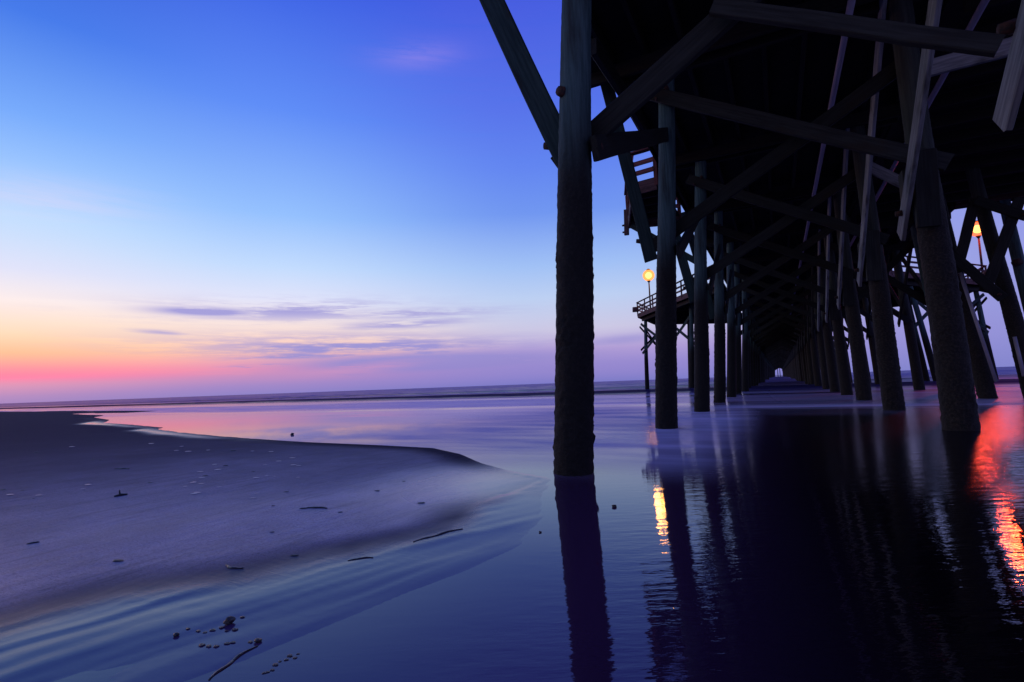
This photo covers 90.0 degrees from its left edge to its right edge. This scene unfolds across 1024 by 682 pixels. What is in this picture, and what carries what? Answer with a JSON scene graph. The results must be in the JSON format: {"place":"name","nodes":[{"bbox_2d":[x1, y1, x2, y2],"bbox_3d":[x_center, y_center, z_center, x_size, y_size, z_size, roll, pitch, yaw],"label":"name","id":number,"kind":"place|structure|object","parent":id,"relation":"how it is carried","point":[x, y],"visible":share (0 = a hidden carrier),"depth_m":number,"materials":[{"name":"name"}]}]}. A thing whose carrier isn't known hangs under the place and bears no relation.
{"place":"outdoors","nodes":[
{"label":"outdoors","id":0,"kind":"place"},
{"bbox_2d":[0,411,550,681],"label":"sand","id":1,"kind":"structure","parent":0,"point":[74,599],"depth_m":3.19,"materials":[{"name":"grey sand"}]},
{"bbox_2d":[114,490,127,496],"bbox_3d":[-3.532,1.373,4.618,0.055,0.061,0.099,-5,-5,27],"label":"driftwood","id":2,"kind":"object","parent":1,"relation":"on","point":[120,494],"visible":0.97,"depth_m":4.61,"materials":[{"name":"wood"}]},
{"bbox_2d":[223,616,235,624],"bbox_3d":[-1.114,1.100,2.015,0.041,0.029,0.033,-2,-5,-6],"label":"stone","id":3,"kind":"object","parent":1,"relation":"on","point":[228,620],"visible":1,"depth_m":2.01,"materials":[{"name":"grey stone"}]},
{"bbox_2d":[208,645,257,679],"bbox_3d":[-0.947,1.084,1.732,0.026,0.009,0.211,-3,-5,14],"label":"driftwood","id":4,"kind":"object","parent":1,"relation":"on","point":[230,662],"visible":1,"depth_m":1.73,"materials":[{"name":"brown wood"}]},
{"bbox_2d":[226,564,242,568],"bbox_3d":[-1.437,1.163,2.632,0.127,0.011,0.031,-4,-5,25],"label":"seaweed","id":5,"kind":"object","parent":1,"relation":"on","point":[229,567],"visible":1,"depth_m":2.62,"materials":[{"name":"black plant"}]},
{"bbox_2d":[254,638,261,642],"bbox_3d":[-0.924,1.090,1.863,0.027,0.018,0.025,1,-6,-35],"label":"stone","id":6,"kind":"object","parent":1,"relation":"on","point":[257,640],"visible":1,"depth_m":1.86,"materials":[{"name":"grey stone"}]},
{"bbox_2d":[348,557,372,560],"bbox_3d":[-0.804,1.156,2.721,0.130,0.009,0.025,-1,-5,-14],"label":"seaweed","id":7,"kind":"object","parent":1,"relation":"on","point":[360,558],"visible":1,"depth_m":2.72,"materials":[{"name":"black plant"}]},
{"bbox_2d":[413,528,462,541],"bbox_3d":[-0.450,1.173,3.106,0.355,0.010,0.032,2,-7,-42],"label":"driftwood","id":8,"kind":"object","parent":1,"relation":"on","point":[437,534],"visible":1,"depth_m":3.10,"materials":[{"name":"brown wood"}]},
{"bbox_2d":[0,366,1023,681],"bbox_3d":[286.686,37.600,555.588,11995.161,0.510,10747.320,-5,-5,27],"label":"sea","id":9,"kind":"structure","parent":0,"point":[778,528],"depth_m":2.76,"materials":[{"name":"liquid"}]},
{"bbox_2d":[632,264,741,388],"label":"viewing platform","id":10,"kind":"structure","parent":9,"relation":"in","point":[685,311],"depth_m":45.88,"materials":[{"name":"brown wood"}]},
{"bbox_2d":[643,269,653,307],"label":"deck lamp","id":11,"kind":"object","parent":10,"relation":"on","point":[648,275],"visible":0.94,"depth_m":48.83,"materials":[{"name":"beige glass"}]},
{"bbox_2d":[479,0,1023,475],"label":"pier","id":12,"kind":"structure","parent":9,"relation":"in","point":[723,106],"depth_m":9.48,"materials":[{"name":"wood"}]},
{"bbox_2d":[622,147,693,263],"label":"stairs","id":13,"kind":"structure","parent":12,"relation":"attached to","point":[649,190],"depth_m":16.08,"materials":[{"name":"wood"}]},
{"bbox_2d":[790,0,855,314],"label":"pipe","id":14,"kind":"object","parent":12,"relation":"attached to","point":[844,39],"visible":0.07,"depth_m":10.24,"materials":[{"name":"grey metal"}]},
{"bbox_2d":[828,255,998,380],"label":"viewing platform","id":15,"kind":"structure","parent":9,"relation":"in","point":[972,286],"depth_m":36.75,"materials":[{"name":"brown wood"}]},
{"bbox_2d":[972,220,983,271],"bbox_3d":[34.694,-6.648,37.940,1.110,4.660,1.110,-5,-5,27],"label":"deck lamp","id":16,"kind":"object","parent":15,"relation":"on","point":[977,232],"visible":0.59,"depth_m":37.87,"materials":[{"name":"beige glass"}]},
{"bbox_2d":[806,0,1023,398],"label":"pilings","id":17,"kind":"object","parent":9,"relation":"in","point":[982,177],"visible":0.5,"depth_m":14.63,"materials":[{"name":"wood"}]},
{"bbox_2d":[838,0,989,264],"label":"pipe","id":18,"kind":"object","parent":17,"relation":"attached to","point":[978,12],"depth_m":10.20,"materials":[{"name":"grey metal"}]},
{"bbox_2d":[0,0,1023,403],"label":"sky","id":19,"kind":"structure","parent":0,"point":[198,197],"materials":[{"name":"blue"}]}
]}

